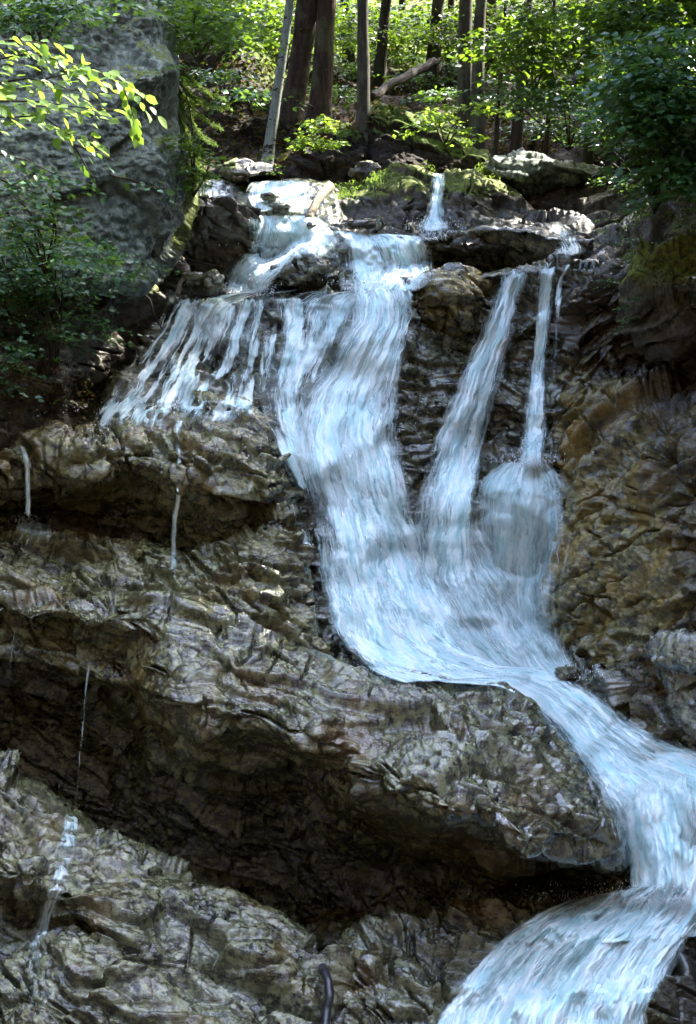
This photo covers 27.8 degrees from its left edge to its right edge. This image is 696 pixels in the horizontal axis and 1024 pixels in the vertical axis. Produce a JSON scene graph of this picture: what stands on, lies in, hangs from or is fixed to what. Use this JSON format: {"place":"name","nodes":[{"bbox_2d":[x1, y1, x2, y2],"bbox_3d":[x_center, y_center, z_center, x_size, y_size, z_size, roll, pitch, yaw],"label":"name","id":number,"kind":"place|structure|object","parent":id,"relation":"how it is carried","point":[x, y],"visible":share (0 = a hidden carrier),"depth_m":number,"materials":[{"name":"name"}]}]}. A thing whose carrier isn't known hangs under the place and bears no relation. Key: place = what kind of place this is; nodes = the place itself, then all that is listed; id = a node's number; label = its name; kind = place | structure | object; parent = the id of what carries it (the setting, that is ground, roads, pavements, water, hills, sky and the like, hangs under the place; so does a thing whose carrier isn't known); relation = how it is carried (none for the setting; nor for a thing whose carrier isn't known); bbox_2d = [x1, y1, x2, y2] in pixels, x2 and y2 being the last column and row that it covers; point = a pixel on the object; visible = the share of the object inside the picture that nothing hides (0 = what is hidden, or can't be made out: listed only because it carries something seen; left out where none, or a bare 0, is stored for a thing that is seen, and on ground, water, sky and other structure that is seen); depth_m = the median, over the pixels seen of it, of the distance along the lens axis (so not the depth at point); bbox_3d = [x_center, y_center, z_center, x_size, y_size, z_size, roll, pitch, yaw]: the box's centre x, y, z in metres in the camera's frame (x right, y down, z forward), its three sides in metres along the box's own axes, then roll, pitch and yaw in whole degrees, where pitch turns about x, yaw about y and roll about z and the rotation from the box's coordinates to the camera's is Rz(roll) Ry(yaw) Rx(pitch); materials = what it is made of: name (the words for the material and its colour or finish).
{"place":"outdoors","nodes":[
{"label":"outdoors","id":0,"kind":"place"},
{"bbox_2d":[0,273,169,450],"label":"bank","id":1,"kind":"structure","parent":0,"point":[135,316],"depth_m":13.70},
{"bbox_2d":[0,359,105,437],"bbox_3d":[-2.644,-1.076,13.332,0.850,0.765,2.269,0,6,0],"label":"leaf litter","id":2,"kind":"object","parent":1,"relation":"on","point":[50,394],"visible":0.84,"depth_m":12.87,"materials":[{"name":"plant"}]},
{"bbox_2d":[0,166,146,280],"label":"bank shrub","id":3,"kind":"object","parent":1,"relation":"on","point":[44,264],"visible":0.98,"depth_m":11.04,"materials":[{"name":"green plant"}]},
{"bbox_2d":[0,141,175,205],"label":"hazel branch","id":4,"kind":"object","parent":3,"relation":"attached to","point":[88,173],"visible":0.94,"depth_m":10.78,"materials":[{"name":"green plant"}]},
{"bbox_2d":[0,232,179,403],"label":"bank shrub","id":5,"kind":"object","parent":1,"relation":"on","point":[38,291],"visible":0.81,"depth_m":12.69,"materials":[{"name":"green plant"}]},
{"bbox_2d":[0,0,199,297],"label":"cliff","id":6,"kind":"structure","parent":0,"point":[152,226],"depth_m":13.49,"materials":[{"name":"stone"}]},
{"bbox_2d":[156,62,225,196],"bbox_3d":[-1.559,-3.791,13.857,0.776,1.306,0.873,-3,7,-29],"label":"ivy patch","id":7,"kind":"object","parent":6,"relation":"attached to","point":[200,152],"visible":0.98,"depth_m":13.93,"materials":[{"name":"green plant"}]},
{"bbox_2d":[177,67,233,147],"bbox_3d":[-1.550,-4.309,14.948,0.695,0.944,0.434,2,6,20],"label":"young spruce","id":8,"kind":"object","parent":6,"relation":"on","point":[200,101],"visible":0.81,"depth_m":14.92,"materials":[{"name":"green plant"}]},
{"bbox_2d":[149,0,286,68],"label":"beech sapling","id":9,"kind":"object","parent":6,"relation":"on","point":[212,30],"visible":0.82,"depth_m":14.65,"materials":[{"name":"green plant"}]},
{"bbox_2d":[0,501,341,691],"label":"shelf","id":10,"kind":"object","parent":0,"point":[259,572],"visible":0.52,"depth_m":12.61,"materials":[{"name":"stone"}]},
{"bbox_2d":[19,522,50,545],"bbox_3d":[-2.917,0.317,12.936,0.468,0.429,1.411,0,6,0],"label":"splash","id":11,"kind":"object","parent":10,"relation":"on","point":[37,527],"visible":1,"depth_m":13.08,"materials":[{"name":"white liquid"}]},
{"bbox_2d":[0,748,356,1023],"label":"rock","id":12,"kind":"object","parent":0,"point":[136,932],"visible":0.94,"depth_m":10.34,"materials":[{"name":"stone"}]},
{"bbox_2d":[33,815,76,1013],"bbox_3d":[-2.221,2.927,11.117,0.392,0.969,3.046,0,6,0],"label":"ground trickle","id":13,"kind":"object","parent":12,"relation":"on","point":[67,846],"visible":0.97,"depth_m":10.60,"materials":[{"name":"liquid"}]},
{"bbox_2d":[318,963,333,1023],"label":"rubber hose","id":14,"kind":"object","parent":12,"relation":"on","point":[329,992],"visible":1,"depth_m":9.96,"materials":[{"name":"black"}]},
{"bbox_2d":[251,181,306,211],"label":"top cascade","id":15,"kind":"object","parent":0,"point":[289,192],"visible":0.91,"depth_m":16.94,"materials":[{"name":"white liquid"}]},
{"bbox_2d":[74,253,619,740],"bbox_3d":[-0.097,-0.144,14.980,6.764,5.348,5.845,0,6,0],"label":"rock face","id":16,"kind":"object","parent":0,"point":[434,363],"visible":0.36,"depth_m":14.64},
{"bbox_2d":[100,298,262,424],"bbox_3d":[-1.694,-1.519,14.200,1.889,1.466,3.320,0,6,0],"label":"curtain","id":17,"kind":"object","parent":16,"relation":"on","point":[182,319],"visible":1,"depth_m":14.60,"materials":[{"name":"white liquid"}]},
{"bbox_2d":[199,269,223,294],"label":"stone","id":18,"kind":"object","parent":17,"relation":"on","point":[212,281],"visible":1,"depth_m":15.05,"materials":[{"name":"stone"}]},
{"bbox_2d":[173,271,202,286],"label":"stone","id":19,"kind":"object","parent":16,"relation":"on","point":[191,278],"visible":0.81,"depth_m":15.23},
{"bbox_2d":[158,196,260,302],"bbox_3d":[-1.941,-3.128,17.098,1.862,1.543,3.417,0,6,0],"label":"recess rock","id":20,"kind":"object","parent":16,"relation":"on","point":[227,224],"visible":0.36,"depth_m":16.23,"materials":[{"name":"stone"}]},
{"bbox_2d":[229,254,294,291],"bbox_3d":[-1.082,-2.728,15.986,0.933,0.588,1.855,-2,6,-17],"label":"spill","id":21,"kind":"object","parent":16,"relation":"on","point":[249,268],"visible":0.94,"depth_m":16.15,"materials":[{"name":"white liquid"}]},
{"bbox_2d":[195,291,397,338],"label":"shelf water","id":22,"kind":"structure","parent":16,"relation":"on","point":[336,301],"depth_m":15.06,"materials":[{"name":"white liquid"}]},
{"bbox_2d":[258,250,339,293],"bbox_3d":[-0.642,-2.847,16.492,1.117,0.696,2.859,0,6,0],"label":"pointed rock","id":23,"kind":"object","parent":16,"relation":"on","point":[299,274],"visible":0.65,"depth_m":15.25,"materials":[{"name":"stone"}]},
{"bbox_2d":[254,215,334,257],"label":"cascade","id":24,"kind":"object","parent":23,"relation":"on","point":[273,229],"visible":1,"depth_m":16.31,"materials":[{"name":"white liquid"}]},
{"bbox_2d":[307,221,593,292],"bbox_3d":[1.283,-3.022,17.050,3.617,1.113,3.804,0,6,0],"label":"rock slab","id":25,"kind":"object","parent":16,"relation":"on","point":[529,247],"visible":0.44,"depth_m":15.76,"materials":[{"name":"stone"}]},
{"bbox_2d":[305,182,333,217],"bbox_3d":[-0.340,-3.648,16.529,0.114,0.526,0.698,3,7,23],"label":"driftwood","id":26,"kind":"object","parent":25,"relation":"on","point":[327,188],"visible":0.99,"depth_m":16.46,"materials":[{"name":"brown wood"}]},
{"bbox_2d":[340,220,387,229],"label":"stone","id":27,"kind":"object","parent":25,"relation":"on","point":[360,224],"visible":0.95,"depth_m":15.84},
{"bbox_2d":[337,231,425,290],"bbox_3d":[0.323,-2.727,15.204,1.438,0.787,1.638,0,6,0],"label":"ledge curtain","id":28,"kind":"object","parent":25,"relation":"on","point":[402,261],"visible":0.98,"depth_m":15.52,"materials":[{"name":"white liquid"}]},
{"bbox_2d":[323,162,594,254],"bbox_3d":[1.284,-3.866,17.713,3.806,1.567,4.387,0,6,0],"label":"mossy rock","id":29,"kind":"object","parent":25,"relation":"on","point":[474,197],"visible":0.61,"depth_m":16.66,"materials":[{"name":"stone"}]},
{"bbox_2d":[327,169,396,210],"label":"grass","id":30,"kind":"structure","parent":29,"relation":"on","point":[354,186],"depth_m":17.20,"materials":[{"name":"plant"}]},
{"bbox_2d":[348,160,382,182],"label":"stone","id":31,"kind":"object","parent":29,"relation":"on","point":[360,170],"visible":0.81,"depth_m":17.45,"materials":[{"name":"stone"}]},
{"bbox_2d":[424,174,445,230],"bbox_3d":[0.966,-3.678,16.642,0.525,0.928,1.866,0,6,0],"label":"slender fall","id":32,"kind":"object","parent":29,"relation":"on","point":[435,213],"visible":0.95,"depth_m":16.62,"materials":[{"name":"white liquid"}]},
{"bbox_2d":[415,265,492,337],"bbox_3d":[1.132,-2.404,15.977,0.974,0.899,3.087,0,6,4],"label":"ochre boulder","id":33,"kind":"object","parent":16,"relation":"on","point":[454,302],"visible":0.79,"depth_m":14.67,"materials":[{"name":"stone"}]},
{"bbox_2d":[480,463,555,658],"bbox_3d":[1.700,0.512,13.425,0.944,1.967,1.842,0,6,0],"label":"dome splash","id":34,"kind":"object","parent":16,"relation":"on","point":[519,481],"visible":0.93,"depth_m":13.91,"materials":[{"name":"white liquid"}]},
{"bbox_2d":[476,463,569,668],"bbox_3d":[1.681,0.547,13.304,1.109,1.979,2.314,0,6,0],"label":"dome veil","id":35,"kind":"object","parent":16,"relation":"on","point":[512,517],"visible":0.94,"depth_m":13.83,"materials":[{"name":"liquid"}]},
{"bbox_2d":[9,211,691,901],"bbox_3d":[-0.478,0.026,13.299,5.476,6.362,7.441,-2,6,-18],"label":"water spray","id":36,"kind":"object","parent":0,"point":[491,461],"visible":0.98,"depth_m":13.40,"materials":[{"name":"white"}]},
{"bbox_2d":[239,291,599,789],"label":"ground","id":37,"kind":"structure","parent":0,"point":[258,294],"depth_m":43.32,"materials":[{"name":"soil"}]},
{"bbox_2d":[0,0,165,57],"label":"dark bough","id":38,"kind":"object","parent":37,"relation":"on","point":[31,11],"visible":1,"depth_m":11.47,"materials":[{"name":"green plant"}]},
{"bbox_2d":[0,35,166,156],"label":"hazel branch","id":39,"kind":"object","parent":37,"relation":"on","point":[126,95],"visible":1,"depth_m":10.29,"materials":[{"name":"green plant"}]},
{"bbox_2d":[0,390,303,551],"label":"shelf","id":40,"kind":"object","parent":37,"relation":"on","point":[229,471],"visible":0.58,"depth_m":13.05,"materials":[{"name":"stone"}]},
{"bbox_2d":[171,421,181,562],"bbox_3d":[-1.579,-0.155,12.952,0.154,1.382,0.997,0,6,-3],"label":"trickle","id":41,"kind":"object","parent":40,"relation":"attached to","point":[173,550],"visible":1,"depth_m":12.98,"materials":[{"name":"white liquid"}]},
{"bbox_2d":[0,584,630,952],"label":"rock block","id":42,"kind":"object","parent":37,"relation":"on","point":[317,796],"visible":0.71,"depth_m":11.80,"materials":[{"name":"stone"}]},
{"bbox_2d":[601,777,695,942],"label":"waterfall","id":43,"kind":"object","parent":42,"relation":"attached to","point":[661,833],"visible":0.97,"depth_m":11.03,"materials":[{"name":"liquid"}]},
{"bbox_2d":[329,891,565,1023],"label":"channel rock","id":44,"kind":"object","parent":37,"relation":"on","point":[413,968],"visible":0.67,"depth_m":10.62,"materials":[{"name":"stone"}]},
{"bbox_2d":[150,0,695,254],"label":"hillside","id":45,"kind":"structure","parent":0,"point":[393,70],"depth_m":20.93,"materials":[{"name":"plant"}]},
{"bbox_2d":[150,0,257,53],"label":"understory bush","id":46,"kind":"object","parent":45,"relation":"on","point":[186,6],"visible":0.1,"depth_m":22.07,"materials":[{"name":"green plant"}]},
{"bbox_2d":[180,67,273,95],"bbox_3d":[-1.809,-6.170,19.946,1.280,0.498,1.616,2,6,16],"label":"forest plant","id":47,"kind":"object","parent":45,"relation":"on","point":[220,72],"visible":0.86,"depth_m":19.96,"materials":[{"name":"green plant"}]},
{"bbox_2d":[219,158,275,183],"bbox_3d":[-1.303,-4.541,18.745,0.834,0.735,3.313,0,6,-4],"label":"flat boulder","id":48,"kind":"object","parent":45,"relation":"on","point":[236,170],"visible":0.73,"depth_m":17.44,"materials":[{"name":"stone"}]},
{"bbox_2d":[208,86,313,114],"bbox_3d":[-1.203,-5.664,19.236,1.474,0.485,1.992,0,6,0],"label":"forest plant","id":49,"kind":"object","parent":45,"relation":"on","point":[254,94],"visible":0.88,"depth_m":19.18,"materials":[{"name":"green plant"}]},
{"bbox_2d":[199,178,342,237],"bbox_3d":[-1.049,-3.942,18.190,2.194,1.200,3.927,0,6,0],"label":"stream step","id":50,"kind":"object","parent":45,"relation":"on","point":[330,211],"visible":0.35,"depth_m":17.13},
{"bbox_2d":[210,0,339,51],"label":"understory bush","id":51,"kind":"object","parent":45,"relation":"on","point":[240,4],"visible":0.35,"depth_m":21.98,"materials":[{"name":"green plant"}]},
{"bbox_2d":[261,0,293,175],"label":"birch","id":52,"kind":"object","parent":45,"relation":"on","point":[270,135],"visible":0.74,"depth_m":18.49,"materials":[{"name":"grey plant"}]},
{"bbox_2d":[211,0,356,68],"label":"understory bush","id":53,"kind":"object","parent":45,"relation":"on","point":[275,26],"visible":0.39,"depth_m":21.00,"materials":[{"name":"green plant"}]},
{"bbox_2d":[279,0,316,130],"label":"spruce","id":54,"kind":"object","parent":45,"relation":"on","point":[297,77],"visible":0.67,"depth_m":19.90,"materials":[{"name":"brown plant"}]},
{"bbox_2d":[302,0,335,138],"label":"spruce","id":55,"kind":"object","parent":45,"relation":"on","point":[320,100],"visible":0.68,"depth_m":19.73,"materials":[{"name":"brown plant"}]},
{"bbox_2d":[280,122,369,180],"bbox_3d":[-0.308,-4.929,19.518,1.434,1.254,3.000,0,6,0],"label":"dark boulder","id":56,"kind":"object","parent":45,"relation":"on","point":[311,164],"visible":0.51,"depth_m":18.26,"materials":[{"name":"stone"}]},
{"bbox_2d":[284,114,350,153],"bbox_3d":[-0.388,-4.767,17.750,0.854,0.481,0.830,0,6,0],"label":"shrub","id":57,"kind":"object","parent":56,"relation":"on","point":[317,145],"visible":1,"depth_m":17.73,"materials":[{"name":"green plant"}]},
{"bbox_2d":[260,4,399,58],"bbox_3d":[-0.483,-8.255,23.974,2.667,1.459,4.718,0,6,0],"label":"understory bush","id":58,"kind":"object","parent":45,"relation":"on","point":[347,30],"visible":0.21,"depth_m":23.15,"materials":[{"name":"green plant"}]},
{"bbox_2d":[306,84,356,107],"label":"forest plant","id":59,"kind":"object","parent":45,"relation":"on","point":[342,91],"visible":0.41,"depth_m":21.60,"materials":[{"name":"green plant"}]},
{"bbox_2d":[356,0,370,140],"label":"spruce","id":60,"kind":"object","parent":45,"relation":"on","point":[363,88],"visible":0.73,"depth_m":18.45,"materials":[{"name":"brown wood"}]},
{"bbox_2d":[336,0,403,52],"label":"understory bush","id":61,"kind":"object","parent":45,"relation":"on","point":[351,4],"visible":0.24,"depth_m":25.42,"materials":[{"name":"green plant"}]},
{"bbox_2d":[370,0,390,94],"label":"beech","id":62,"kind":"object","parent":45,"relation":"on","point":[380,64],"visible":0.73,"depth_m":24.20,"materials":[{"name":"brown plant"}]},
{"bbox_2d":[334,6,444,68],"bbox_3d":[0.399,-8.819,25.977,2.685,1.613,5.361,0,6,0],"label":"understory bush","id":63,"kind":"object","parent":45,"relation":"on","point":[402,35],"visible":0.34,"depth_m":24.92,"materials":[{"name":"green plant"}]},
{"bbox_2d":[370,57,437,100],"bbox_3d":[0.885,-6.612,21.423,0.181,1.236,3.226,2,6,19],"label":"fallen log","id":64,"kind":"object","parent":45,"relation":"on","point":[403,78],"visible":0.97,"depth_m":21.08,"materials":[{"name":"brown wood"}]},
{"bbox_2d":[369,1,455,64],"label":"understory bush","id":65,"kind":"object","parent":45,"relation":"on","point":[408,21],"visible":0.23,"depth_m":25.95,"materials":[{"name":"green plant"}]},
{"bbox_2d":[371,71,455,93],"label":"forest plant","id":66,"kind":"object","parent":45,"relation":"on","point":[415,79],"visible":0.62,"depth_m":23.89,"materials":[{"name":"green plant"}]},
{"bbox_2d":[401,85,456,106],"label":"forest plant","id":67,"kind":"object","parent":45,"relation":"on","point":[432,95],"visible":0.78,"depth_m":21.89,"materials":[{"name":"green plant"}]},
{"bbox_2d":[367,103,491,177],"bbox_3d":[1.188,-5.152,19.427,1.941,1.533,3.389,0,6,0],"label":"mossy boulder","id":68,"kind":"object","parent":45,"relation":"on","point":[419,148],"visible":0.55,"depth_m":18.20,"materials":[{"name":"stone"}]},
{"bbox_2d":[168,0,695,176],"bbox_3d":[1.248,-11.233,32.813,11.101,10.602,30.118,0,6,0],"label":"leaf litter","id":69,"kind":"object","parent":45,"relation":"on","point":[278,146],"visible":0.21,"depth_m":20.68,"materials":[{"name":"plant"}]},
{"bbox_2d":[423,0,443,93],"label":"beech","id":70,"kind":"object","parent":45,"relation":"on","point":[438,5],"visible":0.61,"depth_m":24.20,"materials":[{"name":"brown plant"}]},
{"bbox_2d":[181,0,692,168],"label":"ground cover","id":71,"kind":"object","parent":45,"relation":"on","point":[245,57],"visible":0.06,"depth_m":22.26,"materials":[{"name":"green plant"}]},
{"bbox_2d":[385,6,511,69],"bbox_3d":[1.907,-8.517,24.979,2.561,1.492,5.119,0,6,0],"label":"understory bush","id":72,"kind":"object","parent":45,"relation":"on","point":[446,40],"visible":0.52,"depth_m":24.02,"materials":[{"name":"green plant"}]},
{"bbox_2d":[391,101,520,147],"bbox_3d":[1.402,-4.832,17.434,1.718,0.595,1.104,0,6,0],"label":"boulder sapling","id":73,"kind":"object","parent":45,"relation":"on","point":[435,118],"visible":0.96,"depth_m":17.47,"materials":[{"name":"green plant"}]},
{"bbox_2d":[456,0,471,135],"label":"spruce","id":74,"kind":"object","parent":45,"relation":"on","point":[465,68],"visible":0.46,"depth_m":18.98,"materials":[{"name":"brown wood"}]},
{"bbox_2d":[469,0,486,149],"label":"spruce","id":75,"kind":"object","parent":45,"relation":"on","point":[479,123],"visible":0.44,"depth_m":18.63,"materials":[{"name":"brown wood"}]},
{"bbox_2d":[420,2,542,55],"bbox_3d":[2.589,-8.957,26.134,2.708,1.551,4.902,0,6,0],"label":"understory bush","id":76,"kind":"object","parent":45,"relation":"on","point":[491,10],"visible":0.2,"depth_m":24.73,"materials":[{"name":"green plant"}]},
{"bbox_2d":[493,0,506,155],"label":"beech","id":77,"kind":"object","parent":45,"relation":"on","point":[496,136],"visible":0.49,"depth_m":19.12,"materials":[{"name":"brown wood"}]},
{"bbox_2d":[509,0,532,152],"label":"beech","id":78,"kind":"object","parent":45,"relation":"on","point":[516,140],"visible":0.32,"depth_m":18.71,"materials":[{"name":"brown wood"}]},
{"bbox_2d":[446,0,618,99],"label":"beech sapling","id":79,"kind":"object","parent":45,"relation":"on","point":[526,43],"visible":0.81,"depth_m":16.61,"materials":[{"name":"green plant"}]},
{"bbox_2d":[491,116,576,140],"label":"forest plant","id":80,"kind":"object","parent":45,"relation":"on","point":[533,126],"visible":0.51,"depth_m":19.87,"materials":[{"name":"green plant"}]},
{"bbox_2d":[457,70,632,151],"bbox_3d":[2.550,-4.784,16.783,2.478,0.997,1.729,0,6,0],"label":"beech sapling","id":81,"kind":"object","parent":45,"relation":"on","point":[550,95],"visible":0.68,"depth_m":16.73,"materials":[{"name":"green plant"}]},
{"bbox_2d":[555,0,620,107],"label":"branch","id":82,"kind":"object","parent":45,"relation":"on","point":[594,57],"visible":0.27,"depth_m":16.80,"materials":[{"name":"green plant"}]},
{"bbox_2d":[582,8,602,163],"bbox_3d":[3.429,-11.814,16.393,9.554,16.176,9.816,0,6,0],"label":"beech","id":83,"kind":"object","parent":45,"relation":"on","point":[587,157],"visible":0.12,"depth_m":17.56,"materials":[{"name":"brown plant"}]},
{"bbox_2d":[420,269,522,589],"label":"stream","id":84,"kind":"structure","parent":0,"point":[446,537],"depth_m":14.38,"materials":[{"name":"white liquid"}]},
{"bbox_2d":[521,262,554,465],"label":"waterfall","id":85,"kind":"object","parent":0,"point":[533,438],"visible":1,"depth_m":14.70,"materials":[{"name":"white liquid"}]},
{"bbox_2d":[471,628,695,1023],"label":"stream bed","id":86,"kind":"object","parent":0,"point":[629,689],"visible":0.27,"depth_m":11.59,"materials":[{"name":"stone"}]},
{"bbox_2d":[322,535,695,832],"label":"rushing channel","id":87,"kind":"object","parent":86,"relation":"on","point":[623,758],"visible":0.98,"depth_m":12.22,"materials":[{"name":"liquid"}]},
{"bbox_2d":[298,287,499,681],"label":"waterfall","id":88,"kind":"object","parent":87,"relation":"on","point":[351,465],"visible":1,"depth_m":13.94,"materials":[{"name":"white liquid"}]},
{"bbox_2d":[260,298,344,488],"bbox_3d":[-0.467,-1.228,14.191,1.174,2.003,2.574,0,6,0],"label":"veil","id":89,"kind":"object","parent":88,"relation":"attached to","point":[297,367],"visible":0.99,"depth_m":14.73,"materials":[{"name":"white liquid"}]},
{"bbox_2d":[399,525,566,675],"bbox_3d":[1.330,0.713,13.329,1.474,1.638,2.288,-3,7,-23],"label":"veil","id":90,"kind":"object","parent":88,"relation":"attached to","point":[505,636],"visible":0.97,"depth_m":13.69,"materials":[{"name":"liquid"}]},
{"bbox_2d":[554,664,582,680],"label":"stone","id":91,"kind":"object","parent":87,"relation":"on","point":[566,673],"visible":1,"depth_m":12.76,"materials":[{"name":"stone"}]},
{"bbox_2d":[439,885,694,1023],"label":"cascade","id":92,"kind":"object","parent":86,"relation":"on","point":[561,963],"visible":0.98,"depth_m":10.24,"materials":[{"name":"liquid"}]},
{"bbox_2d":[562,890,691,914],"bbox_3d":[2.083,3.127,11.122,0.560,0.514,1.267,-5,8,-39],"label":"splash","id":93,"kind":"object","parent":86,"relation":"on","point":[665,902],"visible":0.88,"depth_m":10.92,"materials":[{"name":"white liquid"}]},
{"bbox_2d":[539,182,695,701],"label":"wall","id":94,"kind":"structure","parent":0,"point":[619,577],"depth_m":13.41,"materials":[{"name":"stone"}]},
{"bbox_2d":[524,174,650,229],"bbox_3d":[3.228,-3.961,18.190,2.059,1.053,3.340,1,6,8],"label":"back ledge","id":95,"kind":"object","parent":94,"relation":"on","point":[600,202],"visible":0.38,"depth_m":17.01,"materials":[{"name":"stone"}]},
{"bbox_2d":[485,147,611,197],"bbox_3d":[2.607,-4.522,18.709,1.781,0.997,3.267,1,6,10],"label":"grey boulder","id":96,"kind":"object","parent":95,"relation":"on","point":[530,173],"visible":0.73,"depth_m":17.39,"materials":[{"name":"stone"}]},
{"bbox_2d":[553,26,695,217],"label":"elder shrub","id":97,"kind":"object","parent":94,"relation":"on","point":[649,118],"visible":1,"depth_m":12.12,"materials":[{"name":"green plant"}]},
{"bbox_2d":[585,148,676,204],"bbox_3d":[3.640,-3.813,15.801,1.682,0.963,2.944,0,6,0],"label":"creeper","id":98,"kind":"object","parent":94,"relation":"on","point":[632,186],"visible":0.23,"depth_m":16.64,"materials":[{"name":"green plant"}]},
{"bbox_2d":[586,209,695,335],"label":"ledge plant","id":99,"kind":"object","parent":94,"relation":"on","point":[618,308],"visible":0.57,"depth_m":14.19,"materials":[{"name":"green plant"}]},
{"bbox_2d":[618,233,695,364],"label":"moss overhang","id":100,"kind":"object","parent":94,"relation":"attached to","point":[666,339],"visible":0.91,"depth_m":13.28,"materials":[{"name":"plant"}]},
{"bbox_2d":[624,265,690,328],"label":"dead grass","id":101,"kind":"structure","parent":100,"relation":"hanging from","point":[668,292],"depth_m":13.00,"materials":[{"name":"plant"}]},
{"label":"right bank","id":102,"kind":"structure","parent":0,"visible":0},
{"bbox_2d":[534,0,695,69],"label":"elder shrub","id":103,"kind":"object","parent":102,"relation":"on","point":[632,15],"visible":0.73,"depth_m":13.29,"materials":[{"name":"green plant"}]},
{"bbox_2d":[618,191,695,233],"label":"grass","id":104,"kind":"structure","parent":102,"relation":"on","point":[651,212],"depth_m":15.02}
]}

